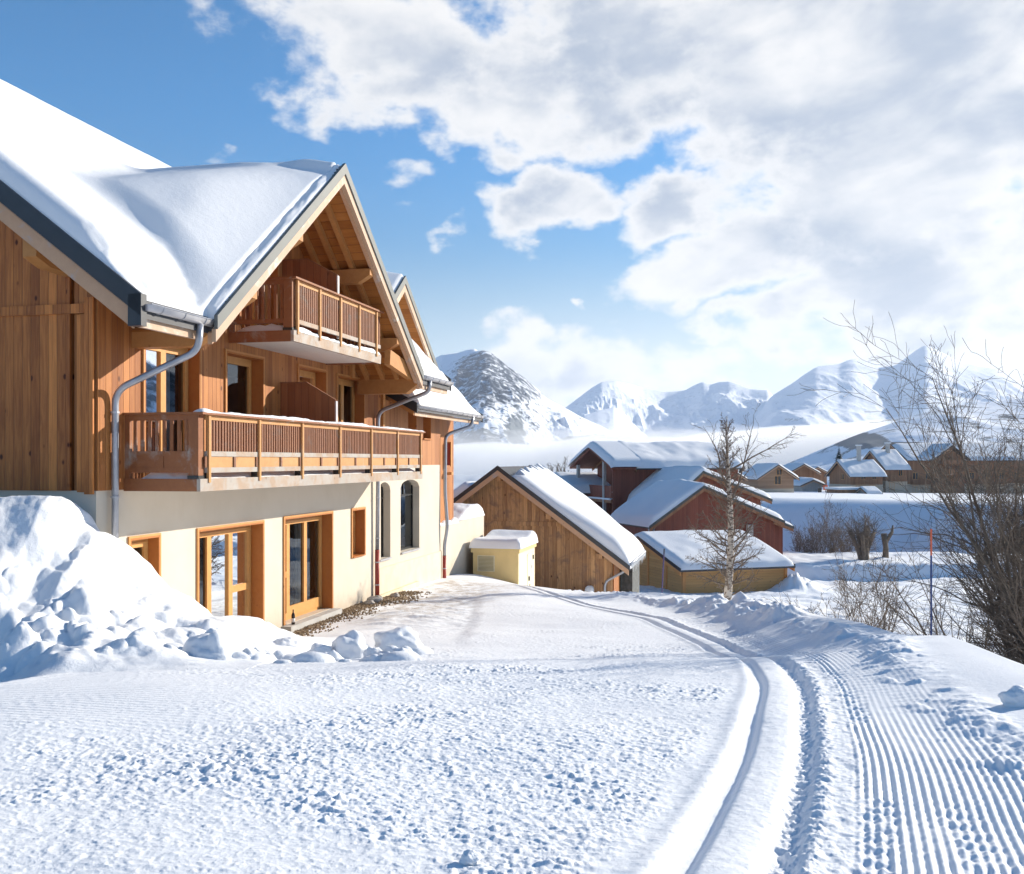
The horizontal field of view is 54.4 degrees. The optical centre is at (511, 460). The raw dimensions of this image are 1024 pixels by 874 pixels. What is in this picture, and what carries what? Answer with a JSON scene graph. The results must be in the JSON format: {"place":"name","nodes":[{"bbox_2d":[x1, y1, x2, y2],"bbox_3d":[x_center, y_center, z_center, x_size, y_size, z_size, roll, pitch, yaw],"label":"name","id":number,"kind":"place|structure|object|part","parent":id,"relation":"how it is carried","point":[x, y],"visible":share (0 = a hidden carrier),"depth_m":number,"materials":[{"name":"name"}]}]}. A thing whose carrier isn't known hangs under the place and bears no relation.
{"place":"outdoors","nodes":[
{"label":"outdoors","id":0,"kind":"place"},
{"bbox_2d":[435,349,476,367],"bbox_3d":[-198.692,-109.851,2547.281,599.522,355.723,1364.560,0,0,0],"label":"mountain","id":1,"kind":"structure","parent":0,"point":[443,360],"depth_m":2547.76,"materials":[{"name":"white snow"}]},
{"bbox_2d":[0,490,1023,873],"bbox_3d":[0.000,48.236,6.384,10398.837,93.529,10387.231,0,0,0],"label":"snow ground","id":2,"kind":"structure","parent":0,"point":[508,728],"depth_m":6.59,"materials":[{"name":"white snow"}]},
{"bbox_2d":[0,495,433,682],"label":"snow pile","id":3,"kind":"object","parent":2,"relation":"on","point":[80,591],"visible":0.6,"depth_m":12.92,"materials":[{"name":"white snow"}]},
{"bbox_2d":[274,637,299,646],"bbox_3d":[-3.471,2.873,15.204,0.468,0.343,0.404,0,0,-25],"label":"snow lump","id":4,"kind":"object","parent":3,"relation":"on","point":[289,641],"visible":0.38,"depth_m":15.14,"materials":[{"name":"white snow"}]},
{"bbox_2d":[307,642,332,652],"bbox_3d":[-2.807,2.795,14.504,0.383,0.282,0.344,0,0,-12],"label":"snow lump","id":5,"kind":"object","parent":3,"relation":"on","point":[320,647],"visible":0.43,"depth_m":14.41,"materials":[{"name":"white snow"}]},
{"bbox_2d":[331,630,368,658],"bbox_3d":[-2.372,2.754,14.600,0.611,0.550,0.504,0,0,0],"label":"snow lump","id":6,"kind":"object","parent":3,"relation":"on","point":[351,644],"visible":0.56,"depth_m":14.41,"materials":[{"name":"white snow"}]},
{"bbox_2d":[374,626,423,650],"bbox_3d":[-1.710,2.769,15.009,0.776,0.508,0.627,0,0,0],"label":"snow lump","id":7,"kind":"object","parent":3,"relation":"on","point":[399,637],"visible":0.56,"depth_m":14.80,"materials":[{"name":"white snow"}]},
{"bbox_2d":[0,79,483,631],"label":"chalet","id":8,"kind":"object","parent":2,"relation":"on","point":[226,389],"visible":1,"depth_m":17.40,"materials":[{"name":"wood"}]},
{"bbox_2d":[128,533,160,576],"bbox_3d":[-5.954,2.093,15.870,0.290,1.815,0.870,0,0,13],"label":"window","id":9,"kind":"structure","parent":8,"relation":"in","point":[149,544],"depth_m":16.21,"materials":[{"name":"brown wood"}]},
{"bbox_2d":[142,347,201,477],"bbox_3d":[-5.866,-0.867,16.625,0.500,2.295,1.720,0,0,13],"label":"window","id":10,"kind":"structure","parent":8,"relation":"in","point":[155,389],"depth_m":16.90,"materials":[{"name":"brown wood"}]},
{"bbox_2d":[196,520,264,620],"bbox_3d":[-5.355,2.317,18.590,0.333,2.265,2.480,0,0,13],"label":"window","id":11,"kind":"structure","parent":8,"relation":"in","point":[233,554],"depth_m":19.00,"materials":[{"name":"brown wood"}]},
{"bbox_2d":[224,349,264,414],"bbox_3d":[-5.224,-0.882,18.996,0.333,2.325,1.530,0,0,13],"label":"window","id":12,"kind":"structure","parent":8,"relation":"in","point":[254,364],"depth_m":19.62,"materials":[{"name":"brown wood"}]},
{"bbox_2d":[242,265,278,327],"bbox_3d":[-5.029,-3.402,19.608,0.233,1.965,1.470,0,0,13],"label":"window","id":13,"kind":"structure","parent":8,"relation":"in","point":[275,273],"depth_m":20.13,"materials":[{"name":"brown wood"}]},
{"bbox_2d":[291,609,294,624],"bbox_3d":[-4.575,3.275,20.805,0.078,0.310,0.076,0,0,0],"label":"bottle","id":14,"kind":"object","parent":8,"relation":"on","point":[293,618],"visible":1,"depth_m":20.78,"materials":[{"name":"black glass"}]},
{"bbox_2d":[283,511,333,625],"bbox_3d":[-4.687,2.292,21.890,0.540,2.255,2.530,0,0,13],"label":"window","id":15,"kind":"structure","parent":8,"relation":"in","point":[302,605],"depth_m":22.30,"materials":[{"name":"brown wood"}]},
{"bbox_2d":[297,364,326,393],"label":"window","id":16,"kind":"structure","parent":8,"relation":"in","point":[317,377],"depth_m":22.37,"materials":[{"name":"brown wood"}]},
{"bbox_2d":[336,373,364,423],"bbox_3d":[-4.030,-0.878,24.083,0.333,2.315,1.740,0,0,13],"label":"window","id":17,"kind":"structure","parent":8,"relation":"in","point":[357,401],"depth_m":24.75,"materials":[{"name":"brown wood"}]},
{"bbox_2d":[351,507,365,557],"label":"window","id":18,"kind":"structure","parent":8,"relation":"in","point":[358,515],"depth_m":24.98,"materials":[{"name":"brown wood"}]},
{"bbox_2d":[380,482,391,561],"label":"window","id":19,"kind":"structure","parent":8,"relation":"in","point":[384,485],"depth_m":26.85,"materials":[{"name":"paint"}]},
{"bbox_2d":[401,479,420,553],"bbox_3d":[-3.096,1.579,28.485,0.490,2.061,1.630,0,0,13],"label":"window","id":20,"kind":"structure","parent":8,"relation":"in","point":[412,483],"depth_m":29.17,"materials":[{"name":"paint"}]},
{"bbox_2d":[408,412,416,429],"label":"window","id":21,"kind":"structure","parent":8,"relation":"in","point":[412,420],"depth_m":28.90,"materials":[{"name":"brown wood"}]},
{"bbox_2d":[423,412,431,439],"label":"window","id":22,"kind":"structure","parent":8,"relation":"in","point":[426,421],"depth_m":30.22,"materials":[{"name":"brown wood"}]},
{"bbox_2d":[447,442,453,474],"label":"window","id":23,"kind":"structure","parent":8,"relation":"in","point":[449,444],"depth_m":32.20,"materials":[{"name":"brown wood"}]},
{"bbox_2d":[292,590,431,636],"bbox_3d":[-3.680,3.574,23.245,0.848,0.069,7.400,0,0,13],"label":"gravel","id":24,"kind":"structure","parent":2,"relation":"on","point":[406,597],"depth_m":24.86,"materials":[{"name":"brown gravel"}]},
{"bbox_2d":[364,600,374,604],"bbox_3d":[-3.511,3.511,24.541,0.245,0.147,0.218,0,0,29],"label":"stone","id":25,"kind":"object","parent":24,"relation":"on","point":[370,602],"visible":0.88,"depth_m":24.48,"materials":[{"name":"grey stone"}]},
{"bbox_2d":[367,596,380,602],"bbox_3d":[-3.473,3.507,24.937,0.296,0.203,0.294,0,0,-39],"label":"stone","id":26,"kind":"object","parent":24,"relation":"on","point":[376,599],"visible":0.58,"depth_m":24.86,"materials":[{"name":"grey stone"}]},
{"bbox_2d":[390,592,399,596],"bbox_3d":[-3.077,3.542,26.177,0.255,0.147,0.214,0,0,0],"label":"stone","id":27,"kind":"object","parent":24,"relation":"on","point":[395,594],"visible":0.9,"depth_m":26.12,"materials":[{"name":"beige stone"}]},
{"bbox_2d":[363,647,381,656],"bbox_3d":[-1.981,2.769,14.201,0.296,0.229,0.263,0,0,0],"label":"snow lump","id":28,"kind":"object","parent":2,"relation":"on","point":[368,651],"visible":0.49,"depth_m":14.14,"materials":[{"name":"white snow"}]},
{"bbox_2d":[440,503,484,576],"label":"retaining wall","id":29,"kind":"structure","parent":2,"relation":"on","point":[466,524],"depth_m":33.88,"materials":[{"name":"beige paint"}]},
{"bbox_2d":[454,475,483,488],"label":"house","id":30,"kind":"structure","parent":2,"relation":"on","point":[459,480],"depth_m":65.79,"materials":[{"name":"tile"}]},
{"bbox_2d":[459,849,481,865],"bbox_3d":[-0.175,1.661,4.150,0.089,0.068,0.076,0,0,18],"label":"snow lump","id":31,"kind":"object","parent":2,"relation":"on","point":[470,857],"visible":0.95,"depth_m":4.13,"materials":[{"name":"white snow"}]},
{"bbox_2d":[469,529,537,585],"bbox_3d":[-0.258,3.814,35.128,1.820,2.571,2.900,0,0,13],"label":"cabinet","id":32,"kind":"object","parent":2,"relation":"on","point":[505,555],"visible":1,"depth_m":33.89,"materials":[{"name":"yellow metal"}]},
{"bbox_3d":[0.670,4.000,35.475,0.049,1.400,1.000,0,0,13],"label":"door","id":33,"kind":"part","parent":32,"relation":"part of","materials":[{"name":"white paint"}]},
{"bbox_2d":[454,463,645,592],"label":"barn","id":34,"kind":"structure","parent":2,"relation":"on","point":[584,541],"depth_m":39.54,"materials":[{"name":"wood"},{"name":"snow"},{"name":"dark tile"}]},
{"bbox_2d":[546,455,568,471],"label":"bare tree","id":35,"kind":"object","parent":2,"relation":"on","point":[557,467],"visible":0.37,"depth_m":139.64,"materials":[{"name":"brown plant"}]},
{"bbox_2d":[554,471,610,513],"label":"chalet annex","id":36,"kind":"object","parent":2,"relation":"on","point":[583,482],"visible":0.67,"depth_m":87.28,"materials":[{"name":"tile"}]},
{"bbox_2d":[585,585,594,591],"bbox_3d":[3.039,5.355,38.976,0.360,0.890,0.240,0,0,13],"label":"lump","id":37,"kind":"object","parent":2,"relation":"on","point":[589,588],"visible":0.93,"depth_m":38.88,"materials":[{"name":"white snow"}]},
{"bbox_2d":[568,441,744,514],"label":"apartment chalet","id":38,"kind":"object","parent":2,"relation":"on","point":[625,469],"visible":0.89,"depth_m":83.38,"materials":[{"name":"wood"},{"name":"snow"},{"name":"dark tile"}]},
{"bbox_2d":[661,549,664,592],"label":"marker pole","id":39,"kind":"object","parent":2,"relation":"on","point":[663,570],"visible":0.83,"depth_m":51.97,"materials":[{"name":"purple paint"}]},
{"bbox_2d":[610,479,784,547],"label":"chalet annex","id":40,"kind":"object","parent":2,"relation":"on","point":[669,505],"visible":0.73,"depth_m":70.66,"materials":[{"name":"wood"}]},
{"bbox_2d":[627,465,772,504],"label":"chalet annex","id":41,"kind":"object","parent":2,"relation":"on","point":[694,473],"visible":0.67,"depth_m":77.35,"materials":[{"name":"wood"},{"name":"snow"},{"name":"dark tile"}]},
{"bbox_2d":[634,529,795,592],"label":"timber shed","id":42,"kind":"structure","parent":2,"relation":"on","point":[772,564],"depth_m":57.76,"materials":[{"name":"wood"}]},
{"bbox_2d":[682,403,802,600],"bbox_3d":[6.880,1.437,31.167,3.923,6.598,2.512,0,0,-24],"label":"birch tree","id":43,"kind":"object","parent":2,"relation":"on","point":[731,558],"visible":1,"depth_m":30.93,"materials":[{"name":"brown plant"}]},
{"bbox_2d":[738,472,747,482],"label":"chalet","id":44,"kind":"object","parent":2,"relation":"on","point":[744,478],"visible":0.1,"depth_m":169.40,"materials":[{"name":"wood"}]},
{"bbox_2d":[742,463,799,492],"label":"chalet","id":45,"kind":"object","parent":2,"relation":"on","point":[774,477],"visible":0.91,"depth_m":177.14,"materials":[{"name":"wood"}]},
{"bbox_2d":[774,476,780,484],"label":"window","id":46,"kind":"structure","parent":45,"relation":"in","point":[777,479],"depth_m":177.10,"materials":[{"name":"grey wood"}]},
{"bbox_2d":[776,469,781,474],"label":"window","id":47,"kind":"structure","parent":45,"relation":"in","point":[778,471],"depth_m":177.14,"materials":[{"name":"grey wood"}]},
{"bbox_2d":[773,521,793,554],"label":"chalet annex","id":48,"kind":"object","parent":2,"relation":"on","point":[777,537],"visible":0.01,"depth_m":74.30,"materials":[{"name":"wood"}]},
{"bbox_2d":[784,462,821,478],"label":"chalet","id":49,"kind":"object","parent":2,"relation":"on","point":[798,469],"visible":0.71,"depth_m":214.36,"materials":[{"name":"wood"}]},
{"bbox_2d":[789,524,818,552],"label":"hedge bush","id":50,"kind":"object","parent":2,"relation":"on","point":[799,548],"visible":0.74,"depth_m":78.72,"materials":[{"name":"brown plant"}]},
{"bbox_2d":[784,524,824,552],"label":"hedge bush","id":51,"kind":"object","parent":2,"relation":"on","point":[807,548],"visible":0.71,"depth_m":80.02,"materials":[{"name":"brown plant"}]},
{"bbox_2d":[794,477,825,491],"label":"chalet","id":52,"kind":"object","parent":2,"relation":"on","point":[807,484],"visible":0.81,"depth_m":195.17,"materials":[{"name":"grey concrete"}]},
{"bbox_2d":[797,515,829,552],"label":"hedge bush","id":53,"kind":"object","parent":2,"relation":"on","point":[821,528],"visible":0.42,"depth_m":80.89,"materials":[{"name":"brown plant"}]},
{"bbox_2d":[808,602,819,613],"bbox_3d":[8.511,5.019,30.023,1.748,1.515,1.419,0,0,0],"label":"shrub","id":54,"kind":"object","parent":2,"relation":"on","point":[815,608],"visible":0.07,"depth_m":29.85,"materials":[{"name":"brown plant"}]},
{"bbox_2d":[811,466,826,486],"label":"chalet","id":55,"kind":"object","parent":2,"relation":"on","point":[821,477],"visible":0.35,"depth_m":234.66,"materials":[{"name":"wood"}]},
{"bbox_2d":[764,577,882,627],"bbox_3d":[8.312,4.314,26.679,3.321,2.201,1.930,0,0,15],"label":"shrub","id":56,"kind":"object","parent":2,"relation":"on","point":[820,602],"visible":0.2,"depth_m":26.89,"materials":[{"name":"brown plant"}]},
{"bbox_2d":[803,491,846,552],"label":"hedge bush","id":57,"kind":"object","parent":2,"relation":"on","point":[825,543],"visible":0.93,"depth_m":78.73,"materials":[{"name":"brown plant"}]},
{"bbox_2d":[820,523,846,552],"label":"hedge bush","id":58,"kind":"object","parent":2,"relation":"on","point":[832,545],"visible":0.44,"depth_m":79.81,"materials":[{"name":"brown plant"}]},
{"bbox_2d":[835,447,842,460],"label":"conifer","id":59,"kind":"object","parent":2,"relation":"on","point":[838,456],"visible":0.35,"depth_m":204.64,"materials":[{"name":"grey plant"}]},
{"bbox_2d":[826,517,852,551],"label":"hedge bush","id":60,"kind":"object","parent":2,"relation":"on","point":[840,548],"visible":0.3,"depth_m":81.14,"materials":[{"name":"brown plant"}]},
{"bbox_2d":[825,487,858,492],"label":"outbuilding","id":61,"kind":"structure","parent":2,"relation":"on","point":[841,489],"depth_m":172.49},
{"bbox_2d":[835,534,855,551],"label":"hedge bush","id":62,"kind":"object","parent":2,"relation":"on","point":[847,549],"visible":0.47,"depth_m":78.91,"materials":[{"name":"brown plant"}]},
{"bbox_2d":[822,547,883,616],"bbox_3d":[12.390,4.451,36.020,2.111,2.611,1.867,0,0,26],"label":"shrub","id":63,"kind":"object","parent":2,"relation":"on","point":[845,598],"visible":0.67,"depth_m":36.02,"materials":[{"name":"brown plant"}]},
{"bbox_2d":[824,445,887,492],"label":"chalet","id":64,"kind":"object","parent":2,"relation":"on","point":[858,472],"visible":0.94,"depth_m":187.72,"materials":[{"name":"wood"}]},
{"bbox_2d":[835,507,889,559],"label":"pollard tree","id":65,"kind":"object","parent":2,"relation":"on","point":[862,547],"visible":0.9,"depth_m":71.85,"materials":[{"name":"brown plant"}]},
{"bbox_2d":[855,486,882,493],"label":"chalet","id":66,"kind":"object","parent":2,"relation":"on","point":[869,489],"visible":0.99,"depth_m":170.60,"materials":[{"name":"grey concrete"}]},
{"bbox_2d":[828,555,922,631],"bbox_3d":[8.735,3.672,23.998,2.228,2.776,2.788,0,0,22],"label":"shrub","id":67,"kind":"object","parent":2,"relation":"on","point":[862,599],"visible":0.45,"depth_m":23.82,"materials":[{"name":"brown plant"}]},
{"bbox_2d":[829,557,927,633],"bbox_3d":[7.402,3.209,20.807,3.153,2.368,1.736,0,0,-45],"label":"shrub","id":68,"kind":"object","parent":2,"relation":"on","point":[887,611],"visible":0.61,"depth_m":21.23,"materials":[{"name":"brown plant"}]},
{"bbox_2d":[862,442,911,492],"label":"chalet","id":69,"kind":"object","parent":2,"relation":"on","point":[891,462],"visible":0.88,"depth_m":190.83,"materials":[{"name":"tile"}]},
{"bbox_2d":[898,470,902,475],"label":"window","id":70,"kind":"structure","parent":69,"relation":"in","point":[900,472],"depth_m":190.74,"materials":[{"name":"grey wood"}]},
{"bbox_2d":[881,525,893,557],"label":"tree stump","id":71,"kind":"object","parent":2,"relation":"on","point":[886,538],"visible":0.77,"depth_m":71.84,"materials":[{"name":"brown plant"}]},
{"bbox_2d":[787,300,1023,664],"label":"willow tree","id":72,"kind":"object","parent":2,"relation":"on","point":[1013,611],"visible":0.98,"depth_m":16.67,"materials":[{"name":"brown plant"}]},
{"bbox_2d":[930,529,931,634],"bbox_3d":[5.560,1.705,13.200,0.024,1.594,0.024,0,0,-22],"label":"marker pole","id":73,"kind":"object","parent":2,"relation":"on","point":[930,581],"visible":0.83,"depth_m":13.19,"materials":[{"name":"blue paint"}]},
{"bbox_2d":[844,527,1019,661],"bbox_3d":[9.027,3.456,19.298,4.980,4.228,5.566,0,0,21],"label":"shrub","id":74,"kind":"object","parent":2,"relation":"on","point":[923,631],"visible":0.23,"depth_m":20.23,"materials":[{"name":"brown plant"}]},
{"bbox_2d":[882,436,1023,493],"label":"chalet","id":75,"kind":"object","parent":2,"relation":"on","point":[915,479],"visible":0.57,"depth_m":196.19,"materials":[{"name":"wood"}]},
{"bbox_2d":[913,473,917,479],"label":"window","id":76,"kind":"structure","parent":75,"relation":"in","point":[915,475],"depth_m":194.36,"materials":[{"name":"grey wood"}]},
{"bbox_2d":[900,504,1023,552],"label":"chalet","id":77,"kind":"object","parent":2,"relation":"on","point":[919,537],"visible":0.24,"depth_m":89.08,"materials":[{"name":"tile"}]},
{"bbox_2d":[911,374,1023,663],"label":"willow tree","id":78,"kind":"object","parent":2,"relation":"on","point":[1016,572],"visible":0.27,"depth_m":19.46,"materials":[{"name":"brown plant"}]},
{"bbox_2d":[998,685,1023,707],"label":"snow lump","id":79,"kind":"object","parent":2,"relation":"on","point":[1013,696],"visible":0.74,"depth_m":7.24,"materials":[{"name":"white snow"}]},
{"bbox_2d":[0,0,1023,407],"label":"sky","id":80,"kind":"structure","parent":0,"point":[580,195],"materials":[{"name":"blue"}]},
{"bbox_2d":[439,350,638,474],"bbox_3d":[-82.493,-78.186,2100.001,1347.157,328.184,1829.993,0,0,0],"label":"mountain","id":81,"kind":"structure","parent":0,"point":[525,422],"depth_m":1771.36,"materials":[{"name":"white snow"}]},
{"bbox_2d":[583,407,649,442],"bbox_3d":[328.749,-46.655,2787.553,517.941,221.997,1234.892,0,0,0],"label":"mountain","id":82,"kind":"structure","parent":0,"point":[617,421],"depth_m":2875.67,"materials":[{"name":"white snow"}]},
{"bbox_2d":[566,381,772,457],"bbox_3d":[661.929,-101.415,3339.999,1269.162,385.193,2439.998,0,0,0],"label":"mountain","id":83,"kind":"structure","parent":0,"point":[655,415],"depth_m":3312.25,"materials":[{"name":"white snow"}]},
{"bbox_2d":[737,346,1023,472],"bbox_3d":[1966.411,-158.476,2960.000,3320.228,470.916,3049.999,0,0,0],"label":"mountain","id":84,"kind":"structure","parent":0,"point":[824,423],"depth_m":2744.11,"materials":[{"name":"white snow"}]},
{"bbox_2d":[783,398,1023,489],"bbox_3d":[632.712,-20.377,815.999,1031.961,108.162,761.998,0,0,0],"label":"mountain","id":85,"kind":"structure","parent":0,"point":[825,459],"depth_m":793.72,"materials":[{"name":"white snow"}]}
]}

